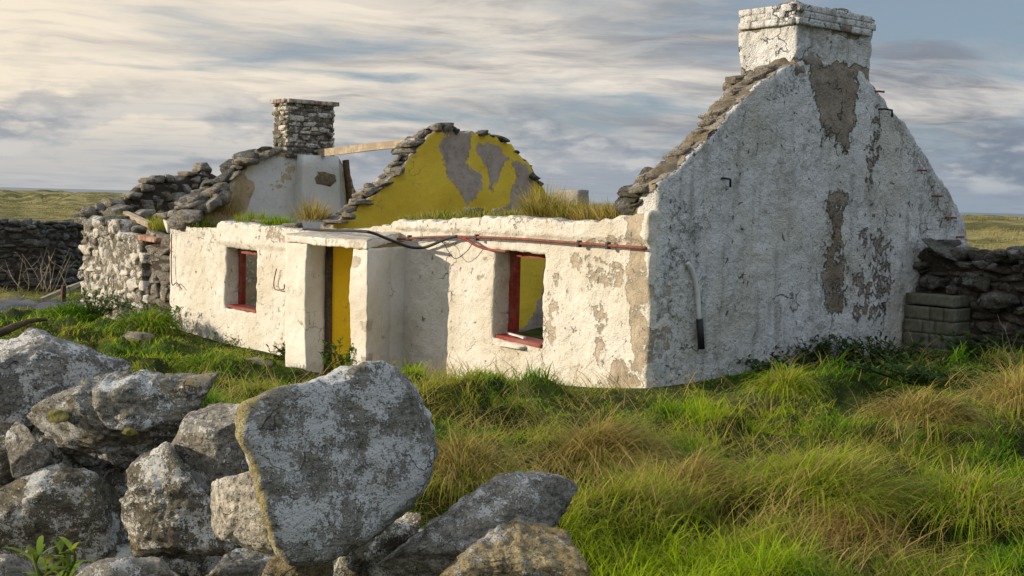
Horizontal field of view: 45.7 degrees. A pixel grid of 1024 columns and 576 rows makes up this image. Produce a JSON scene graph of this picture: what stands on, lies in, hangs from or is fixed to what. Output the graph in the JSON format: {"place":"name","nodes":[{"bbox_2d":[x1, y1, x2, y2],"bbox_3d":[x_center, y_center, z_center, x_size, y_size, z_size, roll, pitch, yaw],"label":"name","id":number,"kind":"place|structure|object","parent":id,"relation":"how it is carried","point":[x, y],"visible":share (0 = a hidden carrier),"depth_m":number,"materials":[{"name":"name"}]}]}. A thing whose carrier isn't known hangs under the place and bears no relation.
{"place":"outdoors","nodes":[
{"label":"outdoors","id":0,"kind":"place"},
{"bbox_2d":[0,297,83,311],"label":"road","id":1,"kind":"structure","parent":0,"point":[18,301],"depth_m":32.50,"materials":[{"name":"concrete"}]},
{"bbox_2d":[38,281,81,301],"bbox_3d":[-13.185,0.076,35.771,0.142,0.319,4.815,1,4,-6],"label":"fallen timber","id":2,"kind":"object","parent":1,"relation":"on","point":[47,297],"visible":0.64,"depth_m":34.79,"materials":[{"name":"grey wood"}]},
{"bbox_2d":[60,285,65,301],"bbox_3d":[-12.267,0.177,33.270,0.138,0.525,0.190,-2,5,-39],"label":"post","id":3,"kind":"object","parent":1,"relation":"on","point":[63,292],"visible":0.74,"depth_m":33.22,"materials":[{"name":"brown wood"}]},
{"bbox_2d":[0,190,1023,575],"bbox_3d":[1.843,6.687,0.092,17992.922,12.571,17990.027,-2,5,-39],"label":"ground","id":4,"kind":"structure","parent":0,"point":[78,202],"depth_m":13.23,"materials":[{"name":"green plant"}]},
{"bbox_2d":[0,318,47,336],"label":"dead branch","id":5,"kind":"object","parent":4,"relation":"on","point":[7,329],"visible":1,"depth_m":4.95,"materials":[{"name":"brown wood"}]},
{"bbox_2d":[0,248,77,291],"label":"bare shrub","id":6,"kind":"object","parent":4,"relation":"on","point":[41,271],"visible":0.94,"depth_m":37.63,"materials":[{"name":"brown plant"}]},
{"bbox_2d":[0,214,83,291],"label":"drystone wall","id":7,"kind":"structure","parent":4,"relation":"on","point":[29,239],"depth_m":38.40,"materials":[{"name":"stone"}]},
{"bbox_2d":[1,535,93,575],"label":"leafy plant","id":8,"kind":"object","parent":4,"relation":"on","point":[34,553],"visible":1,"depth_m":2.99,"materials":[{"name":"green plant"}]},
{"bbox_2d":[31,298,110,322],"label":"grass tussock","id":9,"kind":"object","parent":4,"relation":"on","point":[71,311],"depth_m":27.32,"materials":[{"name":"green plant"}]},
{"bbox_2d":[56,284,132,315],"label":"leafy shrub","id":10,"kind":"object","parent":4,"relation":"on","point":[90,305],"visible":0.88,"depth_m":27.73,"materials":[{"name":"green plant"}]},
{"bbox_2d":[119,331,154,341],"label":"loose stone","id":11,"kind":"object","parent":4,"relation":"on","point":[142,336],"visible":0.65,"depth_m":23.42,"materials":[{"name":"grey stone"}]},
{"bbox_2d":[74,162,216,325],"bbox_3d":[-6.467,-0.982,30.147,6.726,4.297,6.310,-2,5,-39],"label":"outbuilding ruin","id":12,"kind":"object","parent":4,"relation":"on","point":[125,257],"visible":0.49,"depth_m":28.90,"materials":[{"name":"grey stone"}]},
{"bbox_2d":[122,211,153,227],"bbox_3d":[-9.243,-1.748,29.453,0.169,0.435,4.359,-1,5,-29],"label":"fallen timber","id":13,"kind":"object","parent":12,"relation":"on","point":[138,219],"visible":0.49,"depth_m":28.60,"materials":[{"name":"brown wood"}]},
{"bbox_2d":[136,230,170,325],"bbox_3d":[-7.598,0.043,26.767,0.583,2.588,2.364,-2,5,-39],"label":"blocked doorway","id":14,"kind":"structure","parent":12,"relation":"in","point":[158,290],"depth_m":26.76,"materials":[{"name":"grey stone"}]},
{"bbox_2d":[142,210,165,231],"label":"grass tuft","id":15,"kind":"object","parent":12,"relation":"on","point":[158,226],"visible":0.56,"depth_m":27.22,"materials":[{"name":"green plant"}]},
{"bbox_2d":[110,299,183,329],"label":"leafy shrub","id":16,"kind":"object","parent":4,"relation":"on","point":[170,309],"visible":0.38,"depth_m":25.52,"materials":[{"name":"green plant"}]},
{"bbox_2d":[108,305,191,337],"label":"grass tussock","id":17,"kind":"object","parent":4,"relation":"on","point":[149,318],"depth_m":24.15,"materials":[{"name":"green plant"}]},
{"bbox_2d":[161,328,239,347],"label":"leafy weed","id":18,"kind":"object","parent":4,"relation":"on","point":[213,340],"visible":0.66,"depth_m":23.75,"materials":[{"name":"green plant"}]},
{"bbox_2d":[166,344,244,373],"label":"grass tussock","id":19,"kind":"object","parent":4,"relation":"on","point":[194,362],"depth_m":19.34,"materials":[{"name":"green plant"}]},
{"bbox_2d":[246,357,272,367],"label":"loose stone","id":20,"kind":"object","parent":4,"relation":"on","point":[269,362],"visible":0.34,"depth_m":19.38,"materials":[{"name":"grey stone"}]},
{"bbox_2d":[266,343,285,360],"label":"leafy weed","id":21,"kind":"object","parent":4,"relation":"on","point":[282,351],"visible":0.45,"depth_m":21.82,"materials":[{"name":"green plant"}]},
{"bbox_2d":[319,337,354,372],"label":"leafy weed","id":22,"kind":"object","parent":4,"relation":"on","point":[340,358],"visible":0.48,"depth_m":18.55,"materials":[{"name":"green plant"}]},
{"bbox_2d":[415,410,549,509],"bbox_3d":[-0.353,1.143,8.080,1.400,0.692,1.446,-2,5,-39],"label":"grass tussock","id":23,"kind":"object","parent":4,"relation":"on","point":[460,452],"depth_m":8.00,"materials":[{"name":"green plant"}]},
{"bbox_2d":[0,194,1023,295],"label":"dune grass","id":24,"kind":"structure","parent":4,"relation":"on","point":[965,217],"depth_m":100.38,"materials":[{"name":"green plant"}]},
{"bbox_2d":[166,0,966,387],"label":"stone cottage","id":25,"kind":"structure","parent":4,"relation":"on","point":[788,192],"depth_m":17.42,"materials":[{"name":"white paint"}]},
{"bbox_2d":[186,215,222,227],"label":"grass tuft","id":26,"kind":"object","parent":25,"relation":"on","point":[206,224],"visible":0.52,"depth_m":25.47,"materials":[{"name":"green plant"}]},
{"bbox_2d":[205,184,249,216],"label":"grass tuft","id":27,"kind":"object","parent":25,"relation":"on","point":[227,210],"visible":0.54,"depth_m":25.80,"materials":[{"name":"green plant"}]},
{"bbox_2d":[227,248,257,312],"bbox_3d":[-5.081,-0.162,23.576,0.352,1.176,1.343,-2,5,-39],"label":"window frame","id":28,"kind":"structure","parent":25,"relation":"in","point":[241,305],"depth_m":24.04,"materials":[{"name":"red paint"}]},
{"bbox_2d":[230,208,271,222],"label":"grass tuft","id":29,"kind":"object","parent":25,"relation":"on","point":[249,217],"visible":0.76,"depth_m":23.75,"materials":[{"name":"green plant"}]},
{"bbox_2d":[257,211,298,225],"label":"grass tuft","id":30,"kind":"object","parent":25,"relation":"on","point":[274,222],"visible":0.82,"depth_m":22.79,"materials":[{"name":"green plant"}]},
{"bbox_2d":[281,223,302,227],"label":"loose stone","id":31,"kind":"object","parent":25,"relation":"on","point":[294,225],"visible":0.94,"depth_m":22.31,"materials":[{"name":"grey stone"}]},
{"bbox_2d":[288,194,338,221],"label":"grass tuft","id":32,"kind":"object","parent":25,"relation":"on","point":[311,213],"visible":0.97,"depth_m":21.87,"materials":[{"name":"beige plant"}]},
{"bbox_2d":[319,219,348,222],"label":"loose stone","id":33,"kind":"object","parent":25,"relation":"on","point":[334,221],"visible":1,"depth_m":21.45,"materials":[{"name":"grey stone"}]},
{"bbox_2d":[341,213,355,219],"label":"loose stone","id":34,"kind":"object","parent":25,"relation":"on","point":[349,216],"visible":1,"depth_m":21.55,"materials":[{"name":"grey stone"}]},
{"bbox_2d":[317,138,419,155],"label":"roof beam","id":35,"kind":"structure","parent":25,"relation":"attached to","point":[350,149],"depth_m":25.04,"materials":[{"name":"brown wood"}]},
{"bbox_2d":[398,211,427,219],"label":"grass tuft","id":36,"kind":"object","parent":25,"relation":"on","point":[412,217],"visible":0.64,"depth_m":19.33,"materials":[{"name":"green plant"}]},
{"bbox_2d":[418,207,464,219],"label":"grass tuft","id":37,"kind":"object","parent":25,"relation":"on","point":[441,214],"visible":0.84,"depth_m":18.79,"materials":[{"name":"green plant"}]},
{"bbox_2d":[450,206,492,216],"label":"grass tuft","id":38,"kind":"object","parent":25,"relation":"on","point":[462,213],"visible":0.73,"depth_m":18.15,"materials":[{"name":"green plant"}]},
{"bbox_2d":[464,207,482,214],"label":"loose stone","id":39,"kind":"object","parent":25,"relation":"on","point":[471,209],"visible":0.62,"depth_m":18.34,"materials":[{"name":"grey stone"}]},
{"bbox_2d":[493,208,504,215],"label":"loose stone","id":40,"kind":"object","parent":25,"relation":"on","point":[501,209],"visible":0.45,"depth_m":17.87,"materials":[{"name":"grey stone"}]},
{"bbox_2d":[485,207,522,217],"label":"grass tuft","id":41,"kind":"object","parent":25,"relation":"on","point":[507,214],"visible":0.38,"depth_m":17.55,"materials":[{"name":"green plant"}]},
{"bbox_2d":[495,251,545,347],"bbox_3d":[0.217,0.129,17.020,0.415,1.301,1.138,-2,5,-39],"label":"window frame","id":42,"kind":"structure","parent":25,"relation":"in","point":[512,334],"depth_m":17.42,"materials":[{"name":"red paint"}]},
{"bbox_2d":[508,180,579,217],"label":"grass tuft","id":43,"kind":"object","parent":25,"relation":"on","point":[532,207],"visible":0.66,"depth_m":16.86,"materials":[{"name":"green plant"}]},
{"bbox_2d":[542,190,600,219],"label":"grass tuft","id":44,"kind":"object","parent":25,"relation":"on","point":[561,213],"visible":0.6,"depth_m":16.58,"materials":[{"name":"green plant"}]},
{"bbox_2d":[566,201,614,220],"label":"grass tuft","id":45,"kind":"object","parent":25,"relation":"on","point":[582,215],"visible":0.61,"depth_m":16.15,"materials":[{"name":"green plant"}]},
{"bbox_2d":[587,197,637,219],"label":"grass tuft","id":46,"kind":"object","parent":25,"relation":"on","point":[607,212],"visible":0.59,"depth_m":15.79,"materials":[{"name":"green plant"}]},
{"bbox_2d":[507,396,705,490],"bbox_3d":[0.698,1.255,9.559,1.868,0.904,1.852,-2,5,-39],"label":"grass tussock","id":47,"kind":"object","parent":4,"relation":"on","point":[631,443],"depth_m":9.44,"materials":[{"name":"green plant"}]},
{"bbox_2d":[609,436,782,522],"bbox_3d":[1.204,1.310,8.148,1.319,0.618,1.273,4,5,31],"label":"grass tussock","id":48,"kind":"object","parent":4,"relation":"on","point":[700,471],"depth_m":8.08,"materials":[{"name":"green plant"}]},
{"bbox_2d":[739,350,793,372],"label":"leafy weed","id":49,"kind":"object","parent":4,"relation":"on","point":[788,351],"visible":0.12,"depth_m":16.20,"materials":[{"name":"green plant"}]},
{"bbox_2d":[729,351,835,413],"bbox_3d":[2.774,0.960,12.371,1.090,0.674,1.247,4,5,32],"label":"grass tussock","id":50,"kind":"object","parent":4,"relation":"on","point":[787,380],"depth_m":12.28,"materials":[{"name":"green plant"}]},
{"bbox_2d":[775,342,832,362],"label":"leafy weed","id":51,"kind":"object","parent":4,"relation":"on","point":[805,351],"visible":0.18,"depth_m":16.80,"materials":[{"name":"green plant"}]},
{"bbox_2d":[740,351,877,379],"bbox_3d":[3.777,1.035,15.479,1.694,0.371,1.720,-2,5,-39],"label":"leafy weed","id":52,"kind":"object","parent":4,"relation":"on","point":[787,364],"visible":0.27,"depth_m":15.58,"materials":[{"name":"green plant"}]},
{"bbox_2d":[678,430,961,554],"bbox_3d":[1.876,1.228,7.713,1.840,0.645,1.835,-2,5,-39],"label":"grass tussock","id":53,"kind":"object","parent":4,"relation":"on","point":[849,473],"depth_m":7.51,"materials":[{"name":"green plant"}]},
{"bbox_2d":[788,334,873,365],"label":"leafy weed","id":54,"kind":"object","parent":4,"relation":"on","point":[826,348],"visible":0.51,"depth_m":16.73,"materials":[{"name":"green plant"}]},
{"bbox_2d":[756,483,952,575],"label":"grass tussock","id":55,"kind":"object","parent":4,"relation":"on","point":[871,528],"depth_m":7.21,"materials":[{"name":"green plant"}]},
{"bbox_2d":[829,334,927,368],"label":"leafy weed","id":56,"kind":"object","parent":4,"relation":"on","point":[879,348],"visible":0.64,"depth_m":16.72,"materials":[{"name":"green plant"}]},
{"bbox_2d":[844,348,997,384],"bbox_3d":[4.752,0.955,14.385,1.790,0.329,1.524,-2,5,-39],"label":"leafy weed","id":57,"kind":"object","parent":4,"relation":"on","point":[902,375],"visible":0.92,"depth_m":14.14,"materials":[{"name":"green plant"}]},
{"bbox_2d":[838,380,1016,454],"bbox_3d":[3.397,1.025,10.084,1.454,0.568,1.545,-2,5,-39],"label":"grass tussock","id":58,"kind":"object","parent":4,"relation":"on","point":[939,406],"depth_m":9.93,"materials":[{"name":"green plant"}]},
{"bbox_2d":[897,349,982,368],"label":"leafy weed","id":59,"kind":"object","parent":4,"relation":"on","point":[930,355],"visible":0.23,"depth_m":16.69,"materials":[{"name":"green plant"}]},
{"bbox_2d":[861,445,1023,554],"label":"grass tussock","id":60,"kind":"object","parent":4,"relation":"on","point":[980,490],"depth_m":7.36,"materials":[{"name":"green plant"}]},
{"bbox_2d":[912,238,1023,354],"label":"drystone wall","id":61,"kind":"structure","parent":4,"relation":"on","point":[990,283],"depth_m":17.74,"materials":[{"name":"stone"}]},
{"bbox_2d":[929,330,1023,359],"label":"leafy weed","id":62,"kind":"object","parent":4,"relation":"on","point":[956,340],"visible":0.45,"depth_m":16.97,"materials":[{"name":"green plant"}]},
{"bbox_2d":[938,347,1023,417],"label":"grass tussock","id":63,"kind":"object","parent":4,"relation":"on","point":[1005,389],"depth_m":11.56,"materials":[{"name":"green plant"}]},
{"bbox_2d":[985,314,1023,366],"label":"bare shrub","id":64,"kind":"object","parent":4,"relation":"on","point":[1011,348],"visible":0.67,"depth_m":15.63,"materials":[{"name":"brown plant"}]},
{"bbox_2d":[0,187,1023,216],"bbox_3d":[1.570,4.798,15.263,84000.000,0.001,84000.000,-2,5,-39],"label":"sea","id":65,"kind":"structure","parent":0,"point":[124,191],"depth_m":5262.90,"materials":[{"name":"liquid"}]},
{"bbox_2d":[0,0,1023,213],"label":"sky","id":66,"kind":"structure","parent":0,"point":[95,94],"materials":[{"name":"grey"}]},
{"bbox_2d":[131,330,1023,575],"bbox_3d":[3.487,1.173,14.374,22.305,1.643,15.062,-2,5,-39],"label":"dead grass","id":67,"kind":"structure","parent":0,"point":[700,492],"depth_m":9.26,"materials":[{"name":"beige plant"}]},
{"bbox_2d":[903,292,971,355],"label":"block pier","id":68,"kind":"structure","parent":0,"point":[926,314],"depth_m":17.96,"materials":[{"name":"concrete"}]},
{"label":"packing stone","id":69,"kind":"object","parent":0,"visible":0},
{"bbox_2d":[0,554,35,575],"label":"rock","id":70,"kind":"object","parent":69,"relation":"on","point":[12,565],"visible":0.86,"depth_m":3.32,"materials":[{"name":"grey stone"}]},
{"bbox_2d":[76,556,179,575],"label":"rock","id":71,"kind":"object","parent":69,"relation":"on","point":[141,566],"visible":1,"depth_m":3.23,"materials":[{"name":"grey stone"}]},
{"bbox_2d":[119,442,236,559],"bbox_3d":[-1.036,0.658,3.734,0.306,0.378,0.440,-2,5,-39],"label":"rock","id":72,"kind":"object","parent":69,"relation":"on","point":[165,500],"visible":0.84,"depth_m":3.61,"materials":[{"name":"grey stone"}]},
{"bbox_2d":[171,402,248,494],"bbox_3d":[-0.929,0.498,3.820,0.258,0.289,0.371,-2,5,-39],"label":"rock","id":73,"kind":"object","parent":72,"relation":"on","point":[206,446],"visible":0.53,"depth_m":3.69,"materials":[{"name":"grey stone"}]},
{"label":"packing stone","id":74,"kind":"object","parent":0,"visible":0},
{"bbox_2d":[212,548,274,575],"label":"rock","id":75,"kind":"object","parent":74,"relation":"on","point":[241,562],"visible":0.81,"depth_m":3.45,"materials":[{"name":"grey stone"}]},
{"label":"packing stone","id":76,"kind":"object","parent":74,"relation":"on","visible":0},
{"bbox_2d":[261,555,333,575],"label":"rock","id":77,"kind":"object","parent":76,"relation":"on","point":[275,565],"visible":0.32,"depth_m":3.12,"materials":[{"name":"stone"}]},
{"bbox_2d":[210,471,272,553],"bbox_3d":[-0.701,0.591,3.256,0.193,0.254,0.351,-2,5,-39],"label":"rock","id":78,"kind":"object","parent":77,"relation":"on","point":[236,518],"visible":0.65,"depth_m":3.16,"materials":[{"name":"grey stone"}]},
{"bbox_2d":[235,360,438,568],"bbox_3d":[-0.442,0.440,3.119,0.609,0.507,0.291,-2,5,-39],"label":"rock","id":79,"kind":"object","parent":77,"relation":"on","point":[340,460],"visible":1,"depth_m":3.00,"materials":[{"name":"grey stone"}]},
{"bbox_2d":[333,512,421,575],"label":"rock","id":80,"kind":"object","parent":76,"relation":"on","point":[398,532],"visible":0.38,"depth_m":3.40,"materials":[{"name":"grey stone"}]},
{"bbox_2d":[356,470,577,575],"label":"rock","id":81,"kind":"object","parent":76,"relation":"on","point":[434,546],"visible":0.67,"depth_m":3.18,"materials":[{"name":"grey stone"}]},
{"bbox_2d":[439,517,589,575],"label":"rock","id":82,"kind":"object","parent":81,"relation":"on","point":[516,546],"visible":1,"depth_m":2.86,"materials":[{"name":"grey stone"}]},
{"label":"packing stone","id":83,"kind":"object","parent":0,"visible":0},
{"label":"packing stone","id":84,"kind":"object","parent":83,"relation":"on","visible":0},
{"bbox_2d":[0,328,131,435],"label":"rock","id":85,"kind":"object","parent":84,"relation":"on","point":[37,365],"visible":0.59,"depth_m":4.31,"materials":[{"name":"grey stone"}]},
{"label":"packing stone","id":86,"kind":"object","parent":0,"visible":0},
{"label":"packing stone","id":87,"kind":"object","parent":86,"relation":"on","visible":0},
{"bbox_2d":[183,544,242,575],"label":"packing stone","id":88,"kind":"object","parent":87,"relation":"on","point":[200,565],"visible":0.09,"depth_m":3.92,"materials":[{"name":"grey stone"}]},
{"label":"packing stone","id":89,"kind":"object","parent":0,"visible":0},
{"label":"packing stone","id":90,"kind":"object","parent":89,"relation":"on","visible":0},
{"bbox_2d":[102,535,187,575],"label":"packing stone","id":91,"kind":"object","parent":90,"relation":"on","point":[177,566],"visible":0.12,"depth_m":3.95,"materials":[{"name":"grey stone"}]},
{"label":"packing stone","id":92,"kind":"object","parent":90,"relation":"on","visible":0},
{"bbox_2d":[29,425,87,468],"bbox_3d":[-1.623,0.612,4.512,0.399,0.389,0.587,0,5,-26],"label":"packing stone","id":93,"kind":"object","parent":92,"relation":"on","point":[58,456],"visible":0.05,"depth_m":4.24,"materials":[{"name":"grey stone"}]},
{"bbox_2d":[87,466,127,496],"bbox_3d":[-1.409,0.647,4.483,0.450,0.388,0.535,-2,5,-39],"label":"packing stone","id":94,"kind":"object","parent":92,"relation":"on","point":[113,477],"visible":0.02,"depth_m":4.22,"materials":[{"name":"grey stone"}]},
{"bbox_2d":[27,369,219,472],"bbox_3d":[-1.326,0.462,4.163,0.638,0.366,0.420,0,4,-18],"label":"rock","id":95,"kind":"object","parent":94,"relation":"on","point":[119,422],"visible":0.91,"depth_m":4.06,"materials":[{"name":"grey stone"}]},
{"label":"packing stone","id":96,"kind":"object","parent":90,"relation":"on","visible":0},
{"bbox_2d":[0,554,92,575],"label":"packing stone","id":97,"kind":"object","parent":96,"relation":"on","point":[81,566],"visible":0.06,"depth_m":3.91,"materials":[{"name":"grey stone"}]},
{"bbox_2d":[0,463,127,573],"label":"rock","id":98,"kind":"object","parent":97,"relation":"on","point":[81,506],"visible":0.81,"depth_m":3.88,"materials":[{"name":"grey stone"}]},
{"bbox_2d":[0,430,14,487],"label":"rock","id":99,"kind":"object","parent":98,"relation":"on","point":[6,477],"visible":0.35,"depth_m":4.02,"materials":[{"name":"grey stone"}]},
{"bbox_2d":[5,422,53,478],"bbox_3d":[-1.594,0.537,4.014,0.155,0.194,0.206,1,4,-11],"label":"rock","id":100,"kind":"object","parent":98,"relation":"on","point":[29,453],"visible":0.89,"depth_m":3.94,"materials":[{"name":"grey stone"}]}
]}

